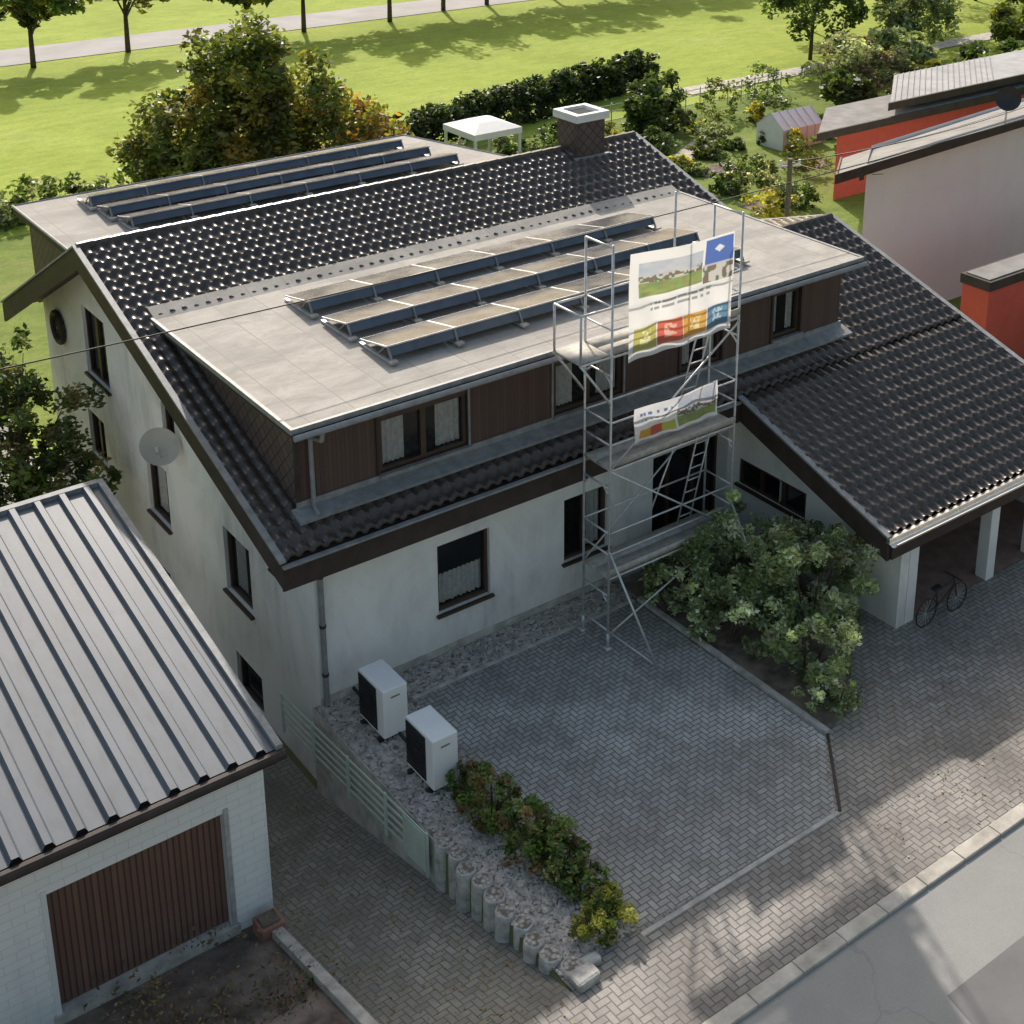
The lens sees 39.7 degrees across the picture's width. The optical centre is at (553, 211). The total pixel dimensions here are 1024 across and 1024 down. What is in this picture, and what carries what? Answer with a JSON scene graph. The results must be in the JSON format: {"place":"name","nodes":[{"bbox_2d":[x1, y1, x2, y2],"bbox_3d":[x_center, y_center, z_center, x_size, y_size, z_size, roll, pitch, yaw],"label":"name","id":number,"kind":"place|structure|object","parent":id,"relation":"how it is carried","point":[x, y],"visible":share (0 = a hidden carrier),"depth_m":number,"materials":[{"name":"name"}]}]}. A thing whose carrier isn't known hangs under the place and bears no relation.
{"place":"outdoors","nodes":[
{"label":"outdoors","id":0,"kind":"place"},
{"bbox_2d":[0,233,56,430],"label":"back garden ground","id":1,"kind":"structure","parent":0,"point":[17,270],"depth_m":55.11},
{"bbox_2d":[105,5,414,184],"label":"autumn tree","id":2,"kind":"object","parent":1,"relation":"on","point":[267,117],"visible":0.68,"depth_m":59.83,"materials":[{"name":"green plant"}]},
{"bbox_2d":[695,77,741,120],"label":"garden bush","id":3,"kind":"object","parent":1,"relation":"on","point":[711,91],"visible":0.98,"depth_m":85.04,"materials":[{"name":"green plant"}]},
{"bbox_2d":[740,61,790,103],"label":"garden bush","id":4,"kind":"object","parent":1,"relation":"on","point":[773,72],"visible":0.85,"depth_m":89.49,"materials":[{"name":"green plant"}]},
{"bbox_2d":[817,68,879,105],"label":"garden tree","id":5,"kind":"object","parent":1,"relation":"on","point":[854,87],"visible":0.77,"depth_m":82.55,"materials":[{"name":"green plant"}]},
{"bbox_2d":[798,30,914,94],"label":"garden tree","id":6,"kind":"object","parent":1,"relation":"on","point":[888,63],"visible":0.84,"depth_m":85.93,"materials":[{"name":"green plant"}]},
{"bbox_2d":[65,925,353,1023],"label":"side yard ground","id":7,"kind":"structure","parent":0,"point":[227,957],"depth_m":24.16,"materials":[{"name":"soil"}]},
{"bbox_2d":[83,910,360,1023],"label":"leaf litter","id":8,"kind":"object","parent":7,"relation":"on","point":[173,1007],"visible":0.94,"depth_m":23.74,"materials":[{"name":"brown plant"}]},
{"bbox_2d":[252,907,285,942],"bbox_3d":[-5.127,12.970,25.637,0.455,0.546,0.429,-13,22,-35],"label":"brick planter","id":9,"kind":"object","parent":7,"relation":"on","point":[260,922],"visible":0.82,"depth_m":25.49,"materials":[{"name":"brick"}]},
{"bbox_2d":[0,0,526,66],"bbox_3d":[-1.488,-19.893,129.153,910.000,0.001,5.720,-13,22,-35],"label":"country road","id":10,"kind":"structure","parent":0,"point":[16,56],"depth_m":112.32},
{"bbox_2d":[0,425,570,1023],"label":"driveway","id":11,"kind":"structure","parent":0,"point":[288,785],"depth_m":25.30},
{"bbox_2d":[269,586,1023,1023],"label":"fallen leaves","id":12,"kind":"object","parent":11,"relation":"on","point":[495,948],"visible":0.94,"depth_m":26.66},
{"bbox_2d":[0,0,1023,991],"bbox_3d":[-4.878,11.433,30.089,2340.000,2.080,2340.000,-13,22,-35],"label":"ground","id":13,"kind":"structure","parent":0,"point":[60,117],"depth_m":103.70,"materials":[{"name":"green plant"}]},
{"bbox_2d":[0,0,86,67],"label":"roadside tree","id":14,"kind":"object","parent":13,"relation":"on","point":[25,13],"visible":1,"depth_m":97.66,"materials":[{"name":"green plant"}]},
{"bbox_2d":[0,322,122,506],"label":"side tree","id":15,"kind":"object","parent":13,"relation":"on","point":[27,479],"visible":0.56,"depth_m":35.98,"materials":[{"name":"green plant"}]},
{"bbox_2d":[0,163,134,231],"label":"hedgerow","id":16,"kind":"object","parent":13,"relation":"on","point":[48,185],"visible":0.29,"depth_m":67.22,"materials":[{"name":"green plant"}]},
{"bbox_2d":[85,0,169,51],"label":"roadside tree","id":17,"kind":"object","parent":13,"relation":"on","point":[125,9],"visible":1,"depth_m":103.39,"materials":[{"name":"green plant"}]},
{"bbox_2d":[0,478,286,1023],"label":"garage","id":18,"kind":"structure","parent":13,"relation":"on","point":[141,746],"depth_m":24.84,"materials":[{"name":"paint"}]},
{"bbox_2d":[39,808,240,1023],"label":"garage door","id":19,"kind":"structure","parent":18,"relation":"in","point":[133,910],"depth_m":24.51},
{"bbox_2d":[272,707,434,1023],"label":"garden wall","id":20,"kind":"structure","parent":13,"relation":"on","point":[331,787],"depth_m":27.81,"materials":[{"name":"concrete"}]},
{"bbox_2d":[280,692,429,877],"bbox_3d":[-4.107,11.386,28.494,0.072,1.521,5.980,-13,22,-35],"label":"metal fence","id":21,"kind":"object","parent":20,"relation":"attached to","point":[415,841],"visible":1,"depth_m":27.79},
{"bbox_2d":[43,275,735,779],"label":"walls","id":22,"kind":"structure","parent":13,"relation":"on","point":[385,607],"depth_m":32.40,"materials":[{"name":"paint"}]},
{"bbox_2d":[49,309,65,344],"bbox_3d":[-13.992,3.276,40.063,0.156,1.030,1.038,-13,22,-35],"label":"wall wheel ornament","id":23,"kind":"object","parent":22,"relation":"attached to","point":[59,333],"depth_m":39.99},
{"bbox_2d":[139,427,179,465],"bbox_3d":[-9.222,5.586,33.477,0.952,0.840,0.702,-13,22,-35],"label":"satellite dish","id":24,"kind":"object","parent":22,"relation":"attached to","point":[159,446],"visible":1,"depth_m":33.53,"materials":[{"name":"metal"}]},
{"bbox_2d":[317,578,329,706],"bbox_3d":[-4.571,8.603,28.937,0.141,3.808,0.674,-13,22,-35],"label":"downpipe","id":25,"kind":"object","parent":22,"relation":"attached to","point":[325,673],"visible":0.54,"depth_m":29.21,"materials":[{"name":"metal"}]},
{"bbox_2d":[81,304,728,716],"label":"windows","id":26,"kind":"structure","parent":22,"relation":"attached to","point":[463,564],"depth_m":34.06,"materials":[{"name":"glass"}]},
{"bbox_2d":[150,191,867,515],"bbox_3d":[-0.639,2.846,34.742,16.224,2.207,7.357,-13,22,-35],"label":"dormer gutter","id":27,"kind":"object","parent":22,"relation":"attached to","point":[310,436],"visible":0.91,"depth_m":29.42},
{"bbox_2d":[2,226,1023,591],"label":"fascia and soffit","id":28,"kind":"structure","parent":22,"relation":"attached to","point":[66,268],"depth_m":31.15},
{"bbox_2d":[11,134,507,302],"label":"dormer walls","id":29,"kind":"structure","parent":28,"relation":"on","point":[47,248],"depth_m":40.39,"materials":[{"name":"wood"}]},
{"bbox_2d":[15,136,504,247],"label":"flat roof","id":30,"kind":"structure","parent":29,"relation":"on","point":[68,221],"depth_m":40.55,"materials":[{"name":"concrete"}]},
{"bbox_2d":[77,139,463,230],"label":"solar panel array","id":31,"kind":"object","parent":30,"relation":"on","point":[188,209],"visible":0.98,"depth_m":41.80,"materials":[{"name":"glass"}]},
{"bbox_2d":[75,131,832,247],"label":"ridge tiles","id":32,"kind":"object","parent":28,"relation":"attached to","point":[206,219],"visible":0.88,"depth_m":38.26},
{"bbox_2d":[0,132,1023,570],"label":"verge trim","id":33,"kind":"structure","parent":28,"relation":"on","point":[260,528],"depth_m":31.36,"materials":[{"name":"metal"}]},
{"bbox_2d":[80,133,1023,561],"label":"roof tiles front","id":34,"kind":"object","parent":28,"relation":"attached to","point":[906,431],"visible":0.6,"depth_m":35.14,"materials":[{"name":"tile"}]},
{"bbox_2d":[291,286,852,525],"bbox_3d":[1.315,3.749,32.453,16.042,1.967,0.382,-13,22,-35],"label":"dormer flashing","id":35,"kind":"object","parent":34,"relation":"on","point":[365,491],"visible":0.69,"depth_m":31.63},
{"bbox_2d":[553,103,609,161],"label":"chimney","id":36,"kind":"object","parent":34,"relation":"on","point":[581,130],"visible":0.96,"depth_m":42.33,"materials":[{"name":"brown"}]},
{"bbox_2d":[886,473,1023,547],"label":"wing gutter","id":37,"kind":"object","parent":28,"relation":"attached to","point":[914,531],"visible":1,"depth_m":32.16,"materials":[{"name":"metal"}]},
{"bbox_2d":[434,834,454,892],"bbox_3d":[-1.994,12.194,26.203,0.378,1.410,0.381,9,20,25],"label":"palisade stone","id":38,"kind":"object","parent":13,"relation":"on","point":[443,843],"visible":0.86,"depth_m":25.97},
{"bbox_2d":[448,847,467,899],"bbox_3d":[-1.725,12.285,25.922,0.368,1.410,0.353,-13,22,-35],"label":"palisade stone","id":39,"kind":"object","parent":13,"relation":"on","point":[457,855],"visible":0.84,"depth_m":25.69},
{"bbox_2d":[455,862,475,912],"bbox_3d":[-1.547,12.404,25.560,0.374,1.410,0.366,-13,22,-35],"label":"palisade stone","id":40,"kind":"object","parent":13,"relation":"on","point":[465,873],"visible":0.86,"depth_m":25.31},
{"bbox_2d":[471,872,493,920],"bbox_3d":[-1.241,12.490,25.297,0.402,1.410,0.410,-13,22,-35],"label":"palisade stone","id":41,"kind":"object","parent":13,"relation":"on","point":[481,883],"visible":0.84,"depth_m":25.04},
{"bbox_2d":[483,887,505,931],"bbox_3d":[-1.025,12.594,24.979,0.409,1.410,0.423,-13,22,-35],"label":"palisade stone","id":42,"kind":"object","parent":13,"relation":"on","point":[494,898],"visible":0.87,"depth_m":24.71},
{"bbox_2d":[494,904,515,943],"bbox_3d":[-0.832,12.706,24.636,0.384,1.410,0.394,-13,22,-35],"label":"palisade stone","id":43,"kind":"object","parent":13,"relation":"on","point":[504,915],"visible":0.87,"depth_m":24.36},
{"bbox_2d":[379,48,660,143],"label":"hedge","id":44,"kind":"object","parent":13,"relation":"on","point":[609,79],"visible":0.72,"depth_m":84.87,"materials":[{"name":"green plant"}]},
{"bbox_2d":[513,916,533,949],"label":"palisade stone","id":45,"kind":"object","parent":13,"relation":"on","point":[523,925],"visible":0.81,"depth_m":24.13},
{"bbox_2d":[523,932,544,964],"bbox_3d":[-0.324,12.898,24.048,0.385,1.410,0.373,-13,22,-35],"label":"palisade stone","id":46,"kind":"object","parent":13,"relation":"on","point":[533,943],"visible":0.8,"depth_m":23.76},
{"bbox_2d":[539,944,563,974],"bbox_3d":[-0.024,12.987,23.776,0.417,1.410,0.406,-13,22,-35],"label":"palisade stone","id":47,"kind":"object","parent":13,"relation":"on","point":[551,955],"visible":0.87,"depth_m":23.49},
{"bbox_2d":[560,956,582,979],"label":"palisade stone","id":48,"kind":"object","parent":13,"relation":"on","point":[569,964],"visible":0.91,"depth_m":23.33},
{"bbox_2d":[758,0,869,59],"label":"garden tree","id":49,"kind":"object","parent":13,"relation":"on","point":[854,14],"visible":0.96,"depth_m":98.97,"materials":[{"name":"green plant"}]},
{"bbox_2d":[674,28,1023,94],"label":"footpath","id":50,"kind":"structure","parent":13,"relation":"on","point":[938,44],"depth_m":98.00,"materials":[{"name":"stone"}]},
{"bbox_2d":[702,801,1023,1023],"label":"street kerb","id":51,"kind":"structure","parent":13,"relation":"on","point":[776,983],"depth_m":24.28,"materials":[{"name":"concrete"}]},
{"bbox_2d":[732,421,1023,628],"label":"wing walls","id":52,"kind":"structure","parent":13,"relation":"on","point":[886,603],"depth_m":33.78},
{"bbox_2d":[734,458,806,523],"bbox_3d":[5.705,6.755,35.174,1.001,0.793,2.418,-13,22,-35],"label":"wing window","id":53,"kind":"structure","parent":52,"relation":"in","point":[759,481],"depth_m":35.27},
{"bbox_2d":[861,25,941,71],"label":"garden tree","id":54,"kind":"object","parent":13,"relation":"on","point":[911,40],"visible":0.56,"depth_m":92.75,"materials":[{"name":"green plant"}]},
{"bbox_2d":[869,0,963,45],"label":"garden tree","id":55,"kind":"object","parent":13,"relation":"on","point":[901,14],"visible":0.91,"depth_m":100.86,"materials":[{"name":"green plant"}]},
{"bbox_2d":[816,49,1023,199],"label":"flat roof building","id":56,"kind":"structure","parent":13,"relation":"on","point":[919,100],"depth_m":72.96,"materials":[{"name":"red paint"}]},
{"bbox_2d":[953,35,1023,60],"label":"garden tree","id":57,"kind":"object","parent":13,"relation":"on","point":[973,50],"visible":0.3,"depth_m":91.26,"materials":[{"name":"green plant"}]},
{"bbox_2d":[988,1,1023,47],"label":"garden tree","id":58,"kind":"object","parent":13,"relation":"on","point":[1002,28],"visible":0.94,"depth_m":100.45,"materials":[{"name":"green plant"}]},
{"bbox_2d":[199,274,840,507],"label":"dormer walls","id":59,"kind":"structure","parent":0,"point":[344,456],"depth_m":30.75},
{"bbox_2d":[147,185,857,427],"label":"dormer flat roof","id":60,"kind":"structure","parent":59,"relation":"on","point":[291,366],"depth_m":32.40,"materials":[{"name":"concrete"}]},
{"bbox_2d":[157,261,862,438],"bbox_3d":[-0.557,1.943,34.332,16.172,0.169,6.747,-13,22,-35],"label":"dormer roof edge","id":61,"kind":"object","parent":60,"relation":"attached to","point":[236,393],"visible":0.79,"depth_m":29.44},
{"bbox_2d":[284,212,749,365],"bbox_3d":[-0.710,1.546,34.577,10.582,0.381,4.797,-13,22,-35],"label":"solar panel array","id":62,"kind":"object","parent":60,"relation":"on","point":[421,333],"visible":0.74,"depth_m":33.59,"materials":[{"name":"glass"}]},
{"bbox_2d":[379,287,800,472],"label":"dormer windows","id":63,"kind":"structure","parent":59,"relation":"in","point":[446,419],"depth_m":30.99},
{"bbox_2d":[415,601,834,929],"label":"parking paving","id":64,"kind":"structure","parent":0,"point":[673,780],"depth_m":28.46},
{"bbox_2d":[553,191,755,667],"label":"scaffold tower","id":65,"kind":"structure","parent":64,"relation":"on","point":[618,559],"depth_m":31.39,"materials":[{"name":"metal"}]},
{"bbox_2d":[634,380,717,443],"bbox_3d":[2.698,4.371,30.919,2.444,0.871,0.109,-13,22,-35],"label":"advertising banner","id":66,"kind":"object","parent":65,"relation":"attached to","point":[699,404],"visible":1,"depth_m":30.90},
{"bbox_2d":[628,231,734,362],"bbox_3d":[2.740,1.754,30.096,2.964,2.405,0.109,-13,22,-35],"label":"advertising banner","id":67,"kind":"object","parent":65,"relation":"attached to","point":[679,296],"visible":1,"depth_m":30.07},
{"bbox_2d":[314,542,1023,990],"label":"forecourt pavement","id":68,"kind":"structure","parent":0,"point":[984,702],"depth_m":30.12,"materials":[{"name":"concrete"}]},
{"bbox_2d":[315,581,637,977],"bbox_3d":[0.795,10.722,28.732,8.060,0.001,8.515,-13,22,-35],"label":"gravel bed","id":69,"kind":"object","parent":68,"relation":"on","point":[600,948],"visible":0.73,"depth_m":27.52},
{"bbox_2d":[358,659,407,742],"bbox_3d":[-3.463,9.995,28.954,0.702,1.242,0.993,-13,22,-35],"label":"heat pump","id":70,"kind":"object","parent":69,"relation":"on","point":[382,686],"visible":1,"depth_m":28.64,"materials":[{"name":"white paint"}]},
{"bbox_2d":[405,705,457,792],"bbox_3d":[-2.348,10.457,27.540,0.702,1.242,0.993,-13,22,-35],"label":"heat pump","id":71,"kind":"object","parent":69,"relation":"on","point":[431,746],"visible":0.98,"depth_m":27.23,"materials":[{"name":"white paint"}]},
{"bbox_2d":[445,758,610,905],"bbox_3d":[-0.560,11.173,25.904,1.606,1.347,4.288,-13,22,-35],"label":"shrub border","id":72,"kind":"object","parent":69,"relation":"on","point":[539,831],"visible":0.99,"depth_m":25.56,"materials":[{"name":"green plant"}]},
{"bbox_2d":[567,884,619,992],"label":"edging rocks","id":73,"kind":"object","parent":69,"relation":"on","point":[585,976],"visible":0.75,"depth_m":23.13,"materials":[{"name":"stone"}]},
{"bbox_2d":[567,879,638,947],"bbox_3d":[0.810,12.021,24.145,1.362,0.731,1.179,-13,22,-35],"label":"golden shrub","id":74,"kind":"object","parent":69,"relation":"on","point":[599,912],"visible":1,"depth_m":24.11,"materials":[{"name":"yellow plant"}]},
{"bbox_2d":[321,559,650,705],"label":"plinth","id":75,"kind":"structure","parent":68,"relation":"on","point":[399,669],"depth_m":32.07,"materials":[{"name":"concrete"}]},
{"bbox_2d":[412,596,841,936],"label":"planter kerb","id":76,"kind":"structure","parent":68,"relation":"on","point":[777,696],"depth_m":29.95,"materials":[{"name":"concrete"}]},
{"bbox_2d":[624,539,852,727],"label":"planting bed soil","id":77,"kind":"structure","parent":68,"relation":"on","point":[782,679],"depth_m":31.46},
{"bbox_2d":[638,489,880,719],"bbox_3d":[5.197,8.383,31.843,4.466,3.150,6.368,-13,22,-35],"label":"shrub","id":78,"kind":"object","parent":77,"relation":"on","point":[779,559],"visible":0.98,"depth_m":31.61,"materials":[{"name":"green plant"}]},
{"bbox_2d":[779,482,1023,615],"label":"carport interior","id":79,"kind":"object","parent":68,"relation":"on","point":[953,552],"visible":0.03,"depth_m":35.30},
{"bbox_2d":[794,489,1023,623],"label":"carport posts","id":80,"kind":"object","parent":68,"relation":"on","point":[987,543],"visible":0.18,"depth_m":33.94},
{"bbox_2d":[915,570,966,627],"bbox_3d":[8.956,8.933,32.655,1.829,1.009,0.520,-13,22,-35],"label":"bicycle","id":81,"kind":"object","parent":68,"relation":"on","point":[936,588],"visible":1,"depth_m":32.58,"materials":[{"name":"black metal"}]},
{"bbox_2d":[469,81,960,309],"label":"garden ground","id":82,"kind":"structure","parent":0,"point":[848,210],"depth_m":78.20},
{"bbox_2d":[443,115,521,153],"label":"garden pavilion","id":83,"kind":"structure","parent":82,"relation":"on","point":[481,128],"depth_m":73.66,"materials":[{"name":"fabric"}]},
{"bbox_2d":[521,129,557,152],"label":"garden bush","id":84,"kind":"object","parent":82,"relation":"on","point":[550,142],"visible":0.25,"depth_m":74.85,"materials":[{"name":"green plant"}]},
{"bbox_2d":[621,68,696,134],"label":"garden bush","id":85,"kind":"object","parent":82,"relation":"on","point":[652,104],"visible":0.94,"depth_m":81.46,"materials":[{"name":"green plant"}]},
{"bbox_2d":[640,130,679,155],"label":"garden bush","id":86,"kind":"object","parent":82,"relation":"on","point":[665,145],"visible":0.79,"depth_m":77.38,"materials":[{"name":"green plant"}]},
{"bbox_2d":[600,72,781,121],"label":"garden fence","id":87,"kind":"object","parent":82,"relation":"on","point":[700,88],"visible":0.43,"depth_m":88.11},
{"bbox_2d":[684,134,723,157],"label":"garden bush","id":88,"kind":"object","parent":82,"relation":"on","point":[699,141],"visible":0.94,"depth_m":77.13,"materials":[{"name":"green plant"}]},
{"bbox_2d":[693,118,733,140],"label":"garden bush","id":89,"kind":"object","parent":82,"relation":"on","point":[711,124],"visible":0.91,"depth_m":80.07,"materials":[{"name":"green plant"}]},
{"bbox_2d":[720,168,753,197],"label":"garden bush","id":90,"kind":"object","parent":82,"relation":"on","point":[728,176],"visible":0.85,"depth_m":70.66,"materials":[{"name":"green plant"}]},
{"bbox_2d":[754,169,779,187],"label":"garden bush","id":91,"kind":"object","parent":82,"relation":"on","point":[763,175],"visible":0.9,"depth_m":71.98,"materials":[{"name":"green plant"}]},
{"bbox_2d":[743,92,796,117],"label":"garden bush","id":92,"kind":"object","parent":82,"relation":"on","point":[782,104],"visible":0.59,"depth_m":84.68,"materials":[{"name":"green plant"}]},
{"bbox_2d":[756,105,821,151],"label":"greenhouse","id":93,"kind":"object","parent":82,"relation":"on","point":[776,126],"visible":0.9,"depth_m":79.06,"materials":[{"name":"white plastic"}]},
{"bbox_2d":[779,158,800,216],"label":"utility pole","id":94,"kind":"object","parent":82,"relation":"on","point":[789,165],"visible":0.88,"depth_m":60.08,"materials":[{"name":"brown wood"}]},
{"bbox_2d":[790,181,823,210],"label":"garden bush","id":95,"kind":"object","parent":82,"relation":"on","point":[809,191],"visible":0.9,"depth_m":68.43,"materials":[{"name":"green plant"}]},
{"bbox_2d":[835,98,1023,300],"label":"neighbour house","id":96,"kind":"structure","parent":82,"relation":"on","point":[939,218],"depth_m":55.95,"materials":[{"name":"paint"}]},
{"bbox_2d":[995,86,1021,122],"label":"satellite dish","id":97,"kind":"object","parent":96,"relation":"on","point":[1008,98],"visible":0.98,"depth_m":55.81,"materials":[{"name":"black metal"}]},
{"bbox_2d":[960,252,1023,358],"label":"red annex","id":98,"kind":"object","parent":82,"relation":"on","point":[992,299],"visible":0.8,"depth_m":46.68,"materials":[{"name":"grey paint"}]},
{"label":"utility pole","id":99,"kind":"object","parent":82,"relation":"on","visible":0},
{"bbox_2d":[0,119,1023,369],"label":"overhead wire","id":100,"kind":"object","parent":99,"relation":"attached to","point":[470,261],"visible":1,"depth_m":31.41,"materials":[{"name":"black plastic"}]},
{"bbox_2d":[699,156,832,213],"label":"flower bed soil","id":101,"kind":"structure","parent":0,"point":[716,168],"depth_m":74.78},
{"bbox_2d":[708,158,749,195],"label":"garden bush","id":102,"kind":"object","parent":101,"relation":"on","point":[721,186],"visible":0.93,"depth_m":70.52,"materials":[{"name":"green plant"}]},
{"bbox_2d":[718,152,785,179],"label":"garden bush","id":103,"kind":"object","parent":101,"relation":"on","point":[754,159],"visible":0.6,"depth_m":73.94,"materials":[{"name":"green plant"}]},
{"bbox_2d":[740,186,799,217],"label":"garden bush","id":104,"kind":"object","parent":101,"relation":"on","point":[768,210],"visible":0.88,"depth_m":67.07,"materials":[{"name":"yellow plant"}]},
{"bbox_2d":[778,134,834,173],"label":"garden bush","id":105,"kind":"object","parent":101,"relation":"on","point":[811,163],"visible":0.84,"depth_m":74.63,"materials":[{"name":"green plant"}]},
{"bbox_2d":[522,707,1023,1023],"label":"pavement","id":106,"kind":"structure","parent":0,"point":[708,962],"depth_m":24.85,"materials":[{"name":"concrete"}]},
{"bbox_2d":[736,821,1023,1023],"bbox_3d":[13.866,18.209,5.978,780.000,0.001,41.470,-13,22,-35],"label":"road","id":107,"kind":"structure","parent":0,"point":[919,958],"depth_m":23.68,"materials":[{"name":"asphalt"}]},
{"bbox_2d":[947,936,1023,1023],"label":"road repair patch","id":108,"kind":"object","parent":107,"relation":"on","point":[992,992],"visible":1,"depth_m":22.97,"materials":[{"name":"asphalt"}]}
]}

